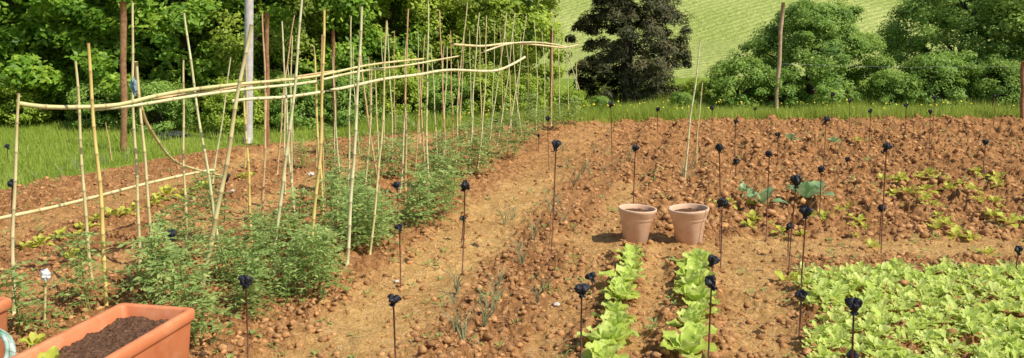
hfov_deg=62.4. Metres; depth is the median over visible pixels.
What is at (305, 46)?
broadleaf tree
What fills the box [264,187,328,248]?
tomato plant
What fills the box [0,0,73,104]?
broadleaf tree
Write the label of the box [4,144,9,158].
iron rod
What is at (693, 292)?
lettuce
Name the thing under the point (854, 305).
iron rod
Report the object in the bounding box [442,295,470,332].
onion seedling
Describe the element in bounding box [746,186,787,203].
cabbage plant
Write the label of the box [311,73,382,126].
bush
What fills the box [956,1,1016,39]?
broadleaf tree
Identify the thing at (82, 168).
bamboo cane
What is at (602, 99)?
bush
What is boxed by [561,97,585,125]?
tomato plant
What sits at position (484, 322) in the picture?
onion seedling
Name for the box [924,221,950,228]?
lettuce
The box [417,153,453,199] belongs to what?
tomato plant
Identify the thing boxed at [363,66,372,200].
bamboo cane
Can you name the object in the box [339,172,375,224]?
tomato plant
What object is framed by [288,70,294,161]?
bamboo cane
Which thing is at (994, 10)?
broadleaf tree
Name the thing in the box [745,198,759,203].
lettuce
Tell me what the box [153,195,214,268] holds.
tomato plant
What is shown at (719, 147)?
iron rod
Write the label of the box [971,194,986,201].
lettuce
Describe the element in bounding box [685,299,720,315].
lettuce
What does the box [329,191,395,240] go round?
tomato plant
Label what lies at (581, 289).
iron rod
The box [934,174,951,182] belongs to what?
lettuce
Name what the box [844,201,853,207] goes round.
lettuce
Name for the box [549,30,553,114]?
wooden post
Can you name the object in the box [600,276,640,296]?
lettuce
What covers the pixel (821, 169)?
iron rod
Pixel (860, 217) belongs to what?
lettuce
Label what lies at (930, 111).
iron rod
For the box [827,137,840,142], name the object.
cabbage plant
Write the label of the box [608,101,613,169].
iron rod
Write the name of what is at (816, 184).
cabbage plant
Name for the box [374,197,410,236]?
tomato plant
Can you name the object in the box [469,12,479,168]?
bamboo cane
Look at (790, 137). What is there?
cabbage plant
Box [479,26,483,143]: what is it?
bamboo cane
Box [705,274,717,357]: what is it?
iron rod
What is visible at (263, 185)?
bamboo cane
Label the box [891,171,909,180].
lettuce
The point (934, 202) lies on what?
lettuce
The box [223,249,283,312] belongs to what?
tomato plant
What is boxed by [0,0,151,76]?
broadleaf tree
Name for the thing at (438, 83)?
bush
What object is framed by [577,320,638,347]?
lettuce
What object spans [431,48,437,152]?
bamboo cane
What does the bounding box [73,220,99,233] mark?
lettuce
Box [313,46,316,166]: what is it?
bamboo cane
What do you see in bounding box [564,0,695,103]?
conifer tree
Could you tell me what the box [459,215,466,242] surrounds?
iron rod
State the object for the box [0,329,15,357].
hose coil
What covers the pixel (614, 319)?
lettuce
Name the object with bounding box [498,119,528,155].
tomato plant
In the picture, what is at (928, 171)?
lettuce
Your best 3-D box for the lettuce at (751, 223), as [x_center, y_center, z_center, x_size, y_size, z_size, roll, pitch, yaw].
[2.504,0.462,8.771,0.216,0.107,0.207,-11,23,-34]
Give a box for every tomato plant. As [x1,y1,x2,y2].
[0,257,74,336]
[47,231,119,314]
[111,212,191,298]
[112,224,187,305]
[132,246,240,346]
[135,243,200,302]
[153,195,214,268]
[177,270,233,332]
[183,170,246,235]
[183,225,264,296]
[189,231,271,309]
[222,272,279,318]
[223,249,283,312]
[227,230,290,287]
[227,237,280,277]
[234,210,280,255]
[239,204,272,238]
[241,214,308,281]
[247,209,305,264]
[263,256,306,304]
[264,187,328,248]
[268,231,331,294]
[275,207,318,252]
[283,225,353,303]
[290,139,313,167]
[293,223,350,287]
[295,229,352,279]
[296,223,336,272]
[303,142,351,185]
[304,174,362,244]
[311,122,343,151]
[311,165,350,204]
[316,182,369,232]
[320,195,386,253]
[322,156,347,177]
[328,180,371,222]
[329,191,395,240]
[332,185,401,250]
[338,169,375,194]
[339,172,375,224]
[342,131,368,155]
[350,145,390,185]
[351,186,399,246]
[358,192,398,232]
[360,137,404,176]
[371,131,397,158]
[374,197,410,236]
[382,114,422,159]
[388,137,420,174]
[391,190,424,226]
[394,167,448,219]
[399,162,462,227]
[400,163,434,199]
[410,143,431,166]
[416,153,452,189]
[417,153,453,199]
[423,165,472,213]
[427,132,454,166]
[433,130,459,148]
[433,136,473,186]
[433,157,469,204]
[442,122,474,162]
[454,141,486,172]
[462,118,484,141]
[463,136,496,172]
[473,124,506,162]
[474,118,502,141]
[475,134,491,151]
[490,123,513,152]
[492,103,515,130]
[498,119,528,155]
[511,112,524,128]
[512,121,537,143]
[518,93,541,123]
[525,108,546,134]
[535,110,551,125]
[549,103,567,126]
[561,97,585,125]
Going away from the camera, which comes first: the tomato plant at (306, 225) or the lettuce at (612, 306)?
the lettuce at (612, 306)
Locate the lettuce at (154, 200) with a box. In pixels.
[144,198,164,206]
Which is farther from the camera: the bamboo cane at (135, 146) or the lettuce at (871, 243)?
the lettuce at (871, 243)
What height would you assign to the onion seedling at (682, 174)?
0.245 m
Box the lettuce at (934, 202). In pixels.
[920,199,943,205]
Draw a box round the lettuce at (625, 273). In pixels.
[599,264,645,288]
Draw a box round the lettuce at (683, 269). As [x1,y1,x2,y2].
[674,263,709,276]
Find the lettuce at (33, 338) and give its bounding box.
[18,332,45,348]
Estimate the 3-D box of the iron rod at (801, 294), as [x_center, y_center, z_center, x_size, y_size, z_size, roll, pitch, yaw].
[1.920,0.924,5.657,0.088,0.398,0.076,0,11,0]
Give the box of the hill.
[506,0,1013,78]
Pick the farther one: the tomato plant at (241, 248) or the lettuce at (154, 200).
the lettuce at (154, 200)
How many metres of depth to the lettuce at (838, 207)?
9.30 m
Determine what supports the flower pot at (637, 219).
on the ground at (356, 319)
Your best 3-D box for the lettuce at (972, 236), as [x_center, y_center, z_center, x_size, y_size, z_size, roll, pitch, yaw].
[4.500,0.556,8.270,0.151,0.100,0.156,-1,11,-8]
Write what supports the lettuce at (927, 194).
on the ground at (356, 319)
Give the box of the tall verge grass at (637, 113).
[343,90,1019,138]
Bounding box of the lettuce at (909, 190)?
[902,185,923,193]
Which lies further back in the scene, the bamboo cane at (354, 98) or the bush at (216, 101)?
the bush at (216, 101)
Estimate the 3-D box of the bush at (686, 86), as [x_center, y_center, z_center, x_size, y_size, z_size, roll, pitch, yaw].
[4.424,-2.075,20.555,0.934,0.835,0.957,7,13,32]
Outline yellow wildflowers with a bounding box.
[461,97,1014,117]
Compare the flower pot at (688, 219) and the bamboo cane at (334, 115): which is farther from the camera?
the bamboo cane at (334, 115)
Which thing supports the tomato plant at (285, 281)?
on the ground at (356, 319)
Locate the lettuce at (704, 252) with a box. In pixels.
[688,248,717,264]
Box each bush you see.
[0,73,60,126]
[63,80,129,129]
[120,78,200,135]
[199,76,278,134]
[255,72,331,129]
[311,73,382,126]
[366,62,439,118]
[407,72,474,118]
[449,64,515,117]
[493,73,548,113]
[558,89,590,110]
[588,95,609,110]
[664,91,696,109]
[679,77,713,105]
[705,54,772,109]
[746,68,807,108]
[858,69,924,109]
[897,52,972,110]
[955,57,1020,109]
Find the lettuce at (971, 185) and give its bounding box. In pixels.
[964,182,982,192]
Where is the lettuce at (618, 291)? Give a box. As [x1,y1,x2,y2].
[605,283,637,308]
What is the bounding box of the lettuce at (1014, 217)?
[995,211,1023,227]
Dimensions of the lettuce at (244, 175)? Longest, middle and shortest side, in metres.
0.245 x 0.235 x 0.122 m
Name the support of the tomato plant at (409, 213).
on the ground at (356, 319)
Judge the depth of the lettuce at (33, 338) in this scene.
5.39 m
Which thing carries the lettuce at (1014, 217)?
on the ground at (356, 319)
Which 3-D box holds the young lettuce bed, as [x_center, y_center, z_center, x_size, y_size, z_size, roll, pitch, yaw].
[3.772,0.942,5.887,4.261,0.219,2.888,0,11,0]
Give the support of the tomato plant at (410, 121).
on the ground at (356, 319)
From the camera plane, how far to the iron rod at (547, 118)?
12.03 m
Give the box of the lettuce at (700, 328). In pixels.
[678,319,718,344]
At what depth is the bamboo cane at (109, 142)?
12.55 m
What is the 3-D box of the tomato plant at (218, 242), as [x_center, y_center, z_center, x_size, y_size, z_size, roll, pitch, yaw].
[-2.051,0.668,6.234,0.575,0.596,0.544,8,13,37]
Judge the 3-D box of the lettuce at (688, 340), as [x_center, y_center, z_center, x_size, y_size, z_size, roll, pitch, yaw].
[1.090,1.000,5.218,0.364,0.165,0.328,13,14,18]
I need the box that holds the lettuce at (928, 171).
[916,166,939,177]
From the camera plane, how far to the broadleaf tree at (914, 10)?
20.51 m
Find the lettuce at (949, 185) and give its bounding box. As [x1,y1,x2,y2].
[933,182,957,190]
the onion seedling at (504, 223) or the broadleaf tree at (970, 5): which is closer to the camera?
the onion seedling at (504, 223)
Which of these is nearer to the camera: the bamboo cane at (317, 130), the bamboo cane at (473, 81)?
the bamboo cane at (317, 130)
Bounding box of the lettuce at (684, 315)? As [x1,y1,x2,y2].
[666,307,708,326]
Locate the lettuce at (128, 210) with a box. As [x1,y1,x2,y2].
[119,206,136,214]
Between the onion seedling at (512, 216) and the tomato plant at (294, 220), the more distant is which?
the onion seedling at (512, 216)
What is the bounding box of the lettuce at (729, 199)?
[725,197,737,208]
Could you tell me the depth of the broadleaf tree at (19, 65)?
16.36 m
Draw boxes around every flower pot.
[618,204,656,242]
[668,203,708,244]
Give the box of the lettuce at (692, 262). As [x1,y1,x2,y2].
[676,256,710,278]
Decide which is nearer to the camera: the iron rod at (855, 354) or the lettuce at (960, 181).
the iron rod at (855, 354)
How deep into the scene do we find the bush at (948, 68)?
19.46 m
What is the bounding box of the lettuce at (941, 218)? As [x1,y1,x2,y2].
[928,215,953,223]
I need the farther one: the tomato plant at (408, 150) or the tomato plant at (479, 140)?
the tomato plant at (479, 140)
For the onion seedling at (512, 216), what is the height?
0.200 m
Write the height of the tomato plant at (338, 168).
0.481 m
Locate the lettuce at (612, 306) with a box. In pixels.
[582,300,636,320]
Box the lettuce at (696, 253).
[675,248,708,262]
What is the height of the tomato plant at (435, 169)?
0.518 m
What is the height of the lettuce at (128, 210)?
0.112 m
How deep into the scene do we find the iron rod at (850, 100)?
15.80 m
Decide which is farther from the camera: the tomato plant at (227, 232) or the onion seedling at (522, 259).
the onion seedling at (522, 259)
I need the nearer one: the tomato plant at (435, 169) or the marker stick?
the marker stick
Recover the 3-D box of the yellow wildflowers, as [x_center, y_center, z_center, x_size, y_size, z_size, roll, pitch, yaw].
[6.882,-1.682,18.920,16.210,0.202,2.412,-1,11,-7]
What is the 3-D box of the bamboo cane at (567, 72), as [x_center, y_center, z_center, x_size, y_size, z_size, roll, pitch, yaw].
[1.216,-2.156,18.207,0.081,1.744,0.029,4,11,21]
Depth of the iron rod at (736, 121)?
12.48 m
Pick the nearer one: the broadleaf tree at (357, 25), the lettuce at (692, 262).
the lettuce at (692, 262)
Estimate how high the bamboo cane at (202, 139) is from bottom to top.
2.186 m
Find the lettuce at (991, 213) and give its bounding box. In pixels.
[983,207,1009,215]
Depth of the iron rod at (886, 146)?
7.74 m
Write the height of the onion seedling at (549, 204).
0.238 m
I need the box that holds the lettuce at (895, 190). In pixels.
[885,187,904,195]
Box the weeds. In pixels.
[1,121,1023,357]
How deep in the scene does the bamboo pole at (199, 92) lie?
7.10 m
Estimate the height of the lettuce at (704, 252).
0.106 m
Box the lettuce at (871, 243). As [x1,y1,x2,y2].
[866,239,884,247]
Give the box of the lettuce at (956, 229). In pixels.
[946,224,971,238]
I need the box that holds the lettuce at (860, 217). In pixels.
[847,213,868,224]
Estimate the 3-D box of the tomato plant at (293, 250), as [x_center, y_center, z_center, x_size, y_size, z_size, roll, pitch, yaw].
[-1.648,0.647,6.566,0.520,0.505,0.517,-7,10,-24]
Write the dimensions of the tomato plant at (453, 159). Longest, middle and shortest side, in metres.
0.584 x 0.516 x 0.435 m
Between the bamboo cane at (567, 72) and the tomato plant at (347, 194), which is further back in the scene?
the bamboo cane at (567, 72)
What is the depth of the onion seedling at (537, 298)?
6.27 m
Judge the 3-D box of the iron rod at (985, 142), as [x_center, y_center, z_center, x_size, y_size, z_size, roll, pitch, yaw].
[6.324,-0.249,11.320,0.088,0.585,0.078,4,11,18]
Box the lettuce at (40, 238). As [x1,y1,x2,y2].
[32,233,54,244]
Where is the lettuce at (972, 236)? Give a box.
[967,229,982,240]
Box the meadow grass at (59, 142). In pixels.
[0,110,414,189]
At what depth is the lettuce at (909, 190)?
10.12 m
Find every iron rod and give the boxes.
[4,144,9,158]
[7,179,13,213]
[167,229,176,297]
[224,174,229,223]
[238,275,253,357]
[387,294,401,357]
[392,181,400,230]
[394,223,402,287]
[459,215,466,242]
[460,180,469,272]
[545,116,549,162]
[551,139,561,255]
[574,283,589,357]
[585,272,595,292]
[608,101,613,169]
[632,144,639,203]
[656,107,659,133]
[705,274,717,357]
[708,254,719,270]
[715,143,723,249]
[716,197,728,267]
[733,158,739,176]
[734,119,738,138]
[765,150,774,241]
[775,132,779,161]
[786,222,794,256]
[788,174,801,271]
[794,289,807,336]
[799,206,813,321]
[817,166,824,215]
[823,116,829,165]
[844,297,862,357]
[846,349,859,357]
[848,99,851,129]
[868,109,871,144]
[877,204,886,243]
[881,142,892,252]
[928,109,932,149]
[932,95,936,127]
[982,139,988,173]
[993,94,997,125]
[1014,245,1022,268]
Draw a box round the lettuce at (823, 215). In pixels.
[818,208,836,219]
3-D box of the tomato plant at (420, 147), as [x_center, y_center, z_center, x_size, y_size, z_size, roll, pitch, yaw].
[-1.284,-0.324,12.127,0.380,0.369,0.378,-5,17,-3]
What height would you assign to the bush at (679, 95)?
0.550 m
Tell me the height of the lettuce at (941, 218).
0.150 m
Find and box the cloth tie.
[130,76,136,96]
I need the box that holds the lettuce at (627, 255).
[614,250,644,265]
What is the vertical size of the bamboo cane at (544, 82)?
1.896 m
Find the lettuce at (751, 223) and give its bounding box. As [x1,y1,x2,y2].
[741,218,756,227]
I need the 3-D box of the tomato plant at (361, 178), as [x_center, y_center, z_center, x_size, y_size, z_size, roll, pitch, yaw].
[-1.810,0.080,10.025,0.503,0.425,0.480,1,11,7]
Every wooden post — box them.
[120,1,127,151]
[264,12,269,147]
[332,30,336,150]
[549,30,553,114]
[774,2,784,110]
[1019,61,1023,118]
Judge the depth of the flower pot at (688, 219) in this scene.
7.99 m
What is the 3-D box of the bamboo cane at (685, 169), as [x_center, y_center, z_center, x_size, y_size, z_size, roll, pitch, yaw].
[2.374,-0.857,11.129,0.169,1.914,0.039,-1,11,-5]
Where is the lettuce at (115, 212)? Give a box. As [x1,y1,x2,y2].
[104,207,130,215]
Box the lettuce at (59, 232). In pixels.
[47,227,75,238]
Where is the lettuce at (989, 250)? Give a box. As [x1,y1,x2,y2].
[975,245,995,255]
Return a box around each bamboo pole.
[0,169,214,219]
[20,58,423,109]
[94,55,458,110]
[134,61,221,175]
[153,70,334,99]
[232,56,525,102]
[453,42,578,47]
[480,41,566,53]
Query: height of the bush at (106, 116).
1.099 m
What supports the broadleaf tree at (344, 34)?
on the ground at (356, 319)
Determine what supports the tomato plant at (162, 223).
on the ground at (356, 319)
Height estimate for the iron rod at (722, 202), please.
0.693 m
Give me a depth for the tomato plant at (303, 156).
12.08 m
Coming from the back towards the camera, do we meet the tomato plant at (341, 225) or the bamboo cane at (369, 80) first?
the bamboo cane at (369, 80)
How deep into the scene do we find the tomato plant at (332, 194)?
7.79 m
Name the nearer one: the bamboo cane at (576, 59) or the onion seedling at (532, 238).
the onion seedling at (532, 238)
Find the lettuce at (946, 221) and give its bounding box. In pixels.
[940,217,955,225]
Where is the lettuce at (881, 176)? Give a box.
[877,173,890,179]
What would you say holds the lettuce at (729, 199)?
on the ground at (356, 319)
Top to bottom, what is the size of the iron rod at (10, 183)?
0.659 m
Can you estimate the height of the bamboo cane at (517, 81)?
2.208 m
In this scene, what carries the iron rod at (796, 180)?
on the ground at (356, 319)
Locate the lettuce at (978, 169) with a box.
[968,166,982,173]
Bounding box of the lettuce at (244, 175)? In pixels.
[234,172,251,177]
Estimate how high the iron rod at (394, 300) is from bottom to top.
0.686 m
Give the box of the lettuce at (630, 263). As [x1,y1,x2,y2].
[619,258,646,271]
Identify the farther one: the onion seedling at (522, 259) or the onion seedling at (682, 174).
the onion seedling at (682, 174)
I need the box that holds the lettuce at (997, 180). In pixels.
[988,176,1004,184]
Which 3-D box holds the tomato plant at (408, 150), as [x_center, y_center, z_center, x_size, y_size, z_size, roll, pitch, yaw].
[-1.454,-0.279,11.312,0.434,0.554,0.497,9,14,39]
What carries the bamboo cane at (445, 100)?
on the ground at (356, 319)
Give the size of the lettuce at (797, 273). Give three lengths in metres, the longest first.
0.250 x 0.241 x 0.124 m
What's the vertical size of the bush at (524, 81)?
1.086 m
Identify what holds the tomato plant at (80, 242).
on the ground at (356, 319)
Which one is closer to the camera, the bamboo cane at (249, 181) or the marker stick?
the marker stick
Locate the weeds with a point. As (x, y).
(487, 294)
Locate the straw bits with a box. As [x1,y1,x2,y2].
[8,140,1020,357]
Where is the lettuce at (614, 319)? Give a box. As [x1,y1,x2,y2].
[589,310,633,334]
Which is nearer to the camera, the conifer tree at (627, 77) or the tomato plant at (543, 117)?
the tomato plant at (543, 117)
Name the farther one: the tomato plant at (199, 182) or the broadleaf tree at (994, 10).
the broadleaf tree at (994, 10)
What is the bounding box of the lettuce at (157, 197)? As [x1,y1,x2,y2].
[152,193,169,199]
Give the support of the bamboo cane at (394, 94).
on the ground at (356, 319)
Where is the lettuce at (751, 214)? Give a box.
[743,210,761,219]
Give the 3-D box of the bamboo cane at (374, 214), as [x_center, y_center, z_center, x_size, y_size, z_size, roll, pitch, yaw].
[-1.175,-0.315,7.386,0.228,2.102,0.030,-1,11,-3]
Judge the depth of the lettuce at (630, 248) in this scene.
7.41 m
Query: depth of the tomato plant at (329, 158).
10.53 m
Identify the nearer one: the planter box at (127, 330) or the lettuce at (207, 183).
the planter box at (127, 330)
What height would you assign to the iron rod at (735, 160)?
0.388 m
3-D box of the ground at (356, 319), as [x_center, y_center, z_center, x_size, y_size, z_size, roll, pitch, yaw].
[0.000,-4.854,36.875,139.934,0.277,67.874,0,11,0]
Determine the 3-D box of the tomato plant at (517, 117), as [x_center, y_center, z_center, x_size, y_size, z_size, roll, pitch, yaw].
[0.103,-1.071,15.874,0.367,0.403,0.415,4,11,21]
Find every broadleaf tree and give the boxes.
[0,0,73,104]
[0,0,130,117]
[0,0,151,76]
[0,0,243,119]
[42,0,286,83]
[68,0,282,125]
[147,3,382,101]
[164,0,343,115]
[242,0,440,115]
[279,0,471,109]
[289,0,432,73]
[371,0,523,111]
[375,0,548,92]
[429,0,571,109]
[872,0,1023,102]
[917,0,1023,91]
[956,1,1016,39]
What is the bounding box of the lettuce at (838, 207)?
[834,205,844,209]
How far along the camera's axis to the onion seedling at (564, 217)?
8.82 m
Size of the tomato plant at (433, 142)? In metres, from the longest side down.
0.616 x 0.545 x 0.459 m
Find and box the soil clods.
[0,114,1023,357]
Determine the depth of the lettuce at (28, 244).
7.83 m
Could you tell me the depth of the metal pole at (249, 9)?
14.27 m
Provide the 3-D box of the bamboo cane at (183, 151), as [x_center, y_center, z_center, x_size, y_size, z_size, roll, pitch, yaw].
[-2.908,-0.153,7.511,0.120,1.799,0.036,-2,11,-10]
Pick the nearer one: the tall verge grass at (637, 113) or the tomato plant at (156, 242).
the tomato plant at (156, 242)
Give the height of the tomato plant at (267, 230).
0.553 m
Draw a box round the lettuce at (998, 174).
[985,170,1005,177]
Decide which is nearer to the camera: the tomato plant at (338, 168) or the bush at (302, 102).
the tomato plant at (338, 168)
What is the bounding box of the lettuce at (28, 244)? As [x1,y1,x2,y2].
[14,240,42,248]
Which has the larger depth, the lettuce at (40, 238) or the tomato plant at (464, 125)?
the tomato plant at (464, 125)
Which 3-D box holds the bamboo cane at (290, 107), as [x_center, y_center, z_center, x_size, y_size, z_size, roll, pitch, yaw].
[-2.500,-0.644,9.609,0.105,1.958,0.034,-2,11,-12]
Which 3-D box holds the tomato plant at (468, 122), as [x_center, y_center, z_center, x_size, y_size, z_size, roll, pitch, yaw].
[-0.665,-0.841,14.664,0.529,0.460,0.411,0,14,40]
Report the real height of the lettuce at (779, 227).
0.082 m
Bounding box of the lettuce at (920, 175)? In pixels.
[913,172,929,177]
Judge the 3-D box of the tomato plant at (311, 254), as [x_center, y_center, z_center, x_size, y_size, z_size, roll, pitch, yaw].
[-1.460,0.642,6.349,0.519,0.587,0.437,-1,9,-21]
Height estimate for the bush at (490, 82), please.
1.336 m
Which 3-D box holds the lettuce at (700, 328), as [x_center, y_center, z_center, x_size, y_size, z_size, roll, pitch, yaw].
[1.167,0.983,5.397,0.232,0.112,0.264,12,29,37]
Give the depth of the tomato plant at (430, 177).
8.94 m
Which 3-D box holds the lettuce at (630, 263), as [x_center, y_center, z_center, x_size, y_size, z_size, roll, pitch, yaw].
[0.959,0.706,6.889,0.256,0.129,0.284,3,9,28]
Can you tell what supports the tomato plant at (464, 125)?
on the ground at (356, 319)
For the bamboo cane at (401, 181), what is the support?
on the ground at (356, 319)
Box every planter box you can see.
[0,297,11,357]
[11,303,194,357]
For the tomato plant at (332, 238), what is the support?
on the ground at (356, 319)
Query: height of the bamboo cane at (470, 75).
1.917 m
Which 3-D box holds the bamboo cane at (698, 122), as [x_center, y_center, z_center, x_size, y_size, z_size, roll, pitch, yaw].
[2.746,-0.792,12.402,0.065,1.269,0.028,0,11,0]
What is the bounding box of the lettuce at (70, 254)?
[62,246,83,258]
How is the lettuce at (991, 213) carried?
on the ground at (356, 319)
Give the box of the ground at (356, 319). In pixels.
[0,77,1023,357]
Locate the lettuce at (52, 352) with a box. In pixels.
[37,345,61,357]
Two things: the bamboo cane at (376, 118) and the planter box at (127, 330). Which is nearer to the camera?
the planter box at (127, 330)
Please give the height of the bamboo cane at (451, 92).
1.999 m
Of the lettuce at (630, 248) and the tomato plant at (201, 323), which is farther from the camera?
the lettuce at (630, 248)
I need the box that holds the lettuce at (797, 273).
[791,271,809,279]
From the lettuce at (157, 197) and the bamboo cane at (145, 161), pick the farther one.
the lettuce at (157, 197)
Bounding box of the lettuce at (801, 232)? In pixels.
[795,229,809,234]
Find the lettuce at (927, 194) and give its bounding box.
[917,191,932,196]
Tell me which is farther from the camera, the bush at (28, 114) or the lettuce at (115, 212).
the bush at (28, 114)
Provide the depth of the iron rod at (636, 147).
8.42 m
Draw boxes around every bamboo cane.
[10,93,20,314]
[74,60,93,279]
[86,43,108,305]
[105,122,111,159]
[131,2,141,264]
[135,66,155,258]
[182,60,187,252]
[183,13,219,248]
[200,24,252,288]
[212,57,230,187]
[243,95,252,241]
[244,63,247,167]
[260,92,266,205]
[261,13,265,217]
[271,0,302,271]
[277,15,294,173]
[281,21,295,216]
[283,71,285,193]
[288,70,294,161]
[290,35,292,179]
[307,9,325,283]
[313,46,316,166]
[313,53,324,225]
[320,34,325,213]
[332,57,334,164]
[334,102,341,201]
[345,6,362,265]
[347,16,351,210]
[352,46,359,152]
[359,31,380,195]
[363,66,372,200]
[368,57,370,104]
[369,21,386,254]
[374,61,378,191]
[381,39,384,141]
[386,20,392,174]
[394,30,395,151]
[400,44,405,192]
[404,8,408,203]
[415,35,424,163]
[417,30,420,142]
[418,61,426,194]
[425,1,429,200]
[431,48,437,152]
[439,10,446,167]
[443,46,447,173]
[450,30,453,145]
[456,2,467,163]
[458,62,460,139]
[460,47,463,122]
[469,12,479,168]
[469,30,473,133]
[477,15,486,167]
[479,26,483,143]
[488,12,506,151]
[491,23,494,119]
[497,12,514,145]
[499,26,503,125]
[504,23,511,128]
[506,15,526,142]
[513,44,521,136]
[517,36,520,112]
[527,46,529,121]
[534,23,537,129]
[542,35,544,125]
[551,10,552,125]
[557,31,559,114]
[560,29,580,92]
[567,38,568,110]
[576,28,576,90]
[684,40,700,181]
[696,82,702,162]
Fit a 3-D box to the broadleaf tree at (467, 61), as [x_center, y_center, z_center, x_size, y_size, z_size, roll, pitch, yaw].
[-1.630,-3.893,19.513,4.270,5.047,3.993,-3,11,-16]
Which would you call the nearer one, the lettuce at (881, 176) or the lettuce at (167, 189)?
the lettuce at (167, 189)
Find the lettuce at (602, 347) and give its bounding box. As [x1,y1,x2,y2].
[578,336,628,357]
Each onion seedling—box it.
[434,283,463,303]
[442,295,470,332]
[442,302,475,338]
[446,264,463,293]
[475,294,495,326]
[477,284,500,316]
[485,265,508,285]
[485,270,505,296]
[486,281,506,308]
[492,202,518,224]
[504,234,535,263]
[510,202,524,219]
[528,218,543,240]
[529,284,543,302]
[535,272,557,289]
[542,195,559,211]
[557,208,566,221]
[563,168,588,186]
[676,163,691,176]
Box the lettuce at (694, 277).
[672,268,715,290]
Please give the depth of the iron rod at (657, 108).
15.82 m
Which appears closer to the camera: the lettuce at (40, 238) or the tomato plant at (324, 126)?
the lettuce at (40, 238)
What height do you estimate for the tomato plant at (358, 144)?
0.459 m
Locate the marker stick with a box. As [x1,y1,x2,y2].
[40,268,50,327]
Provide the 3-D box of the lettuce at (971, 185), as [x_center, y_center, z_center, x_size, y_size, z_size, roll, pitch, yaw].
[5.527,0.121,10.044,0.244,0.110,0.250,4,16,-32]
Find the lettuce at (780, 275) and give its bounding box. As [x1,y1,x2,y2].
[775,271,803,279]
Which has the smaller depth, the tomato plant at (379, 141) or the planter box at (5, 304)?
the planter box at (5, 304)
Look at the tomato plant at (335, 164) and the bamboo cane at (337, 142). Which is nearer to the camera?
the bamboo cane at (337, 142)
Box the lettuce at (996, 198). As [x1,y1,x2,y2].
[988,195,1005,201]
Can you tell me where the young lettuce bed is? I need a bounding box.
[790,257,1023,357]
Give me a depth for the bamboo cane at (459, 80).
12.27 m
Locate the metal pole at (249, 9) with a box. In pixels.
[244,0,253,142]
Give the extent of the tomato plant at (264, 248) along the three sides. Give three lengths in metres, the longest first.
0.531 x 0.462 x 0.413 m
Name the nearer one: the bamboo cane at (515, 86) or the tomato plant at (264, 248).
the tomato plant at (264, 248)
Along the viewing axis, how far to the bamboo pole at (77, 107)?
6.75 m
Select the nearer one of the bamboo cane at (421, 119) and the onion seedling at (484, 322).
the onion seedling at (484, 322)
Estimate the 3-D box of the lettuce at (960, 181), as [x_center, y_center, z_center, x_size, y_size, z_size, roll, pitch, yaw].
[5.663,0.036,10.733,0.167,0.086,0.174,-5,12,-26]
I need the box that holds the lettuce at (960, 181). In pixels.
[955,179,967,183]
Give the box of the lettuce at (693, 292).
[673,281,720,304]
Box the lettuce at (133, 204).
[127,202,144,208]
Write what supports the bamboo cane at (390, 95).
on the ground at (356, 319)
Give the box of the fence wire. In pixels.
[801,64,1014,66]
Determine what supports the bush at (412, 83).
on the ground at (356, 319)
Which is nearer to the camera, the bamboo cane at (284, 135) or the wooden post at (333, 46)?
the bamboo cane at (284, 135)
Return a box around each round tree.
[727,0,903,107]
[992,32,1023,98]
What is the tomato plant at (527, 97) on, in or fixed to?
on the ground at (356, 319)
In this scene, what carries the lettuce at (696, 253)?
on the ground at (356, 319)
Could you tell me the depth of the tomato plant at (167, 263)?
6.21 m
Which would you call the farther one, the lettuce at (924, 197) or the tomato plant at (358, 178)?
the lettuce at (924, 197)
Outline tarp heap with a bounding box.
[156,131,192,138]
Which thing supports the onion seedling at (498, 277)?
on the ground at (356, 319)
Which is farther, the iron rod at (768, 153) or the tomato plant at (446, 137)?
the tomato plant at (446, 137)
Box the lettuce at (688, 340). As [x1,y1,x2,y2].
[660,326,717,357]
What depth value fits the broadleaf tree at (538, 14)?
19.09 m
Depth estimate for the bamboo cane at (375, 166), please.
10.03 m
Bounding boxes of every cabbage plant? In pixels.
[737,182,750,191]
[742,188,760,197]
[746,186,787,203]
[785,132,800,140]
[785,180,825,197]
[809,181,834,196]
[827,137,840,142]
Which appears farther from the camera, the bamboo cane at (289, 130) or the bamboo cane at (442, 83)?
the bamboo cane at (442, 83)
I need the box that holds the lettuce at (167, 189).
[154,184,182,198]
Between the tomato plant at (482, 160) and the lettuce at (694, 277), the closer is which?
the lettuce at (694, 277)
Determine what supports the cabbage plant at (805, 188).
on the ground at (356, 319)
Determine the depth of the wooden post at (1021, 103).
17.94 m
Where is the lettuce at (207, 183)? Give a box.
[191,179,211,188]
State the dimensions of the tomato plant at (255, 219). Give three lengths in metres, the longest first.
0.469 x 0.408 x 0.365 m
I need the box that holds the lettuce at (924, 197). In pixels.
[914,194,932,200]
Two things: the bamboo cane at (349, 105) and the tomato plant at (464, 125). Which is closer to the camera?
the bamboo cane at (349, 105)
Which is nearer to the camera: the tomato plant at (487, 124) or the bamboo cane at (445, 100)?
the bamboo cane at (445, 100)
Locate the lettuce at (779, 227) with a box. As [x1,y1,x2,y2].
[770,225,788,233]
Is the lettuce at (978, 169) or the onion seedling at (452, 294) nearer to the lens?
the onion seedling at (452, 294)
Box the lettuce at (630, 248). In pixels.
[612,243,644,256]
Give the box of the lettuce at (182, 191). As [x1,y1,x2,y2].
[177,186,195,194]
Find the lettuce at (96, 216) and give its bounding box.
[84,213,106,221]
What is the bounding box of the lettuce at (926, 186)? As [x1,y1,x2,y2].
[915,183,938,193]
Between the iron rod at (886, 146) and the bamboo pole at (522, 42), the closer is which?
the iron rod at (886, 146)
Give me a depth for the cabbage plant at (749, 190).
9.80 m
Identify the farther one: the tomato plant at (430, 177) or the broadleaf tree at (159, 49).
the broadleaf tree at (159, 49)
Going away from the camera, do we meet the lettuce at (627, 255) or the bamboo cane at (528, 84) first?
the lettuce at (627, 255)

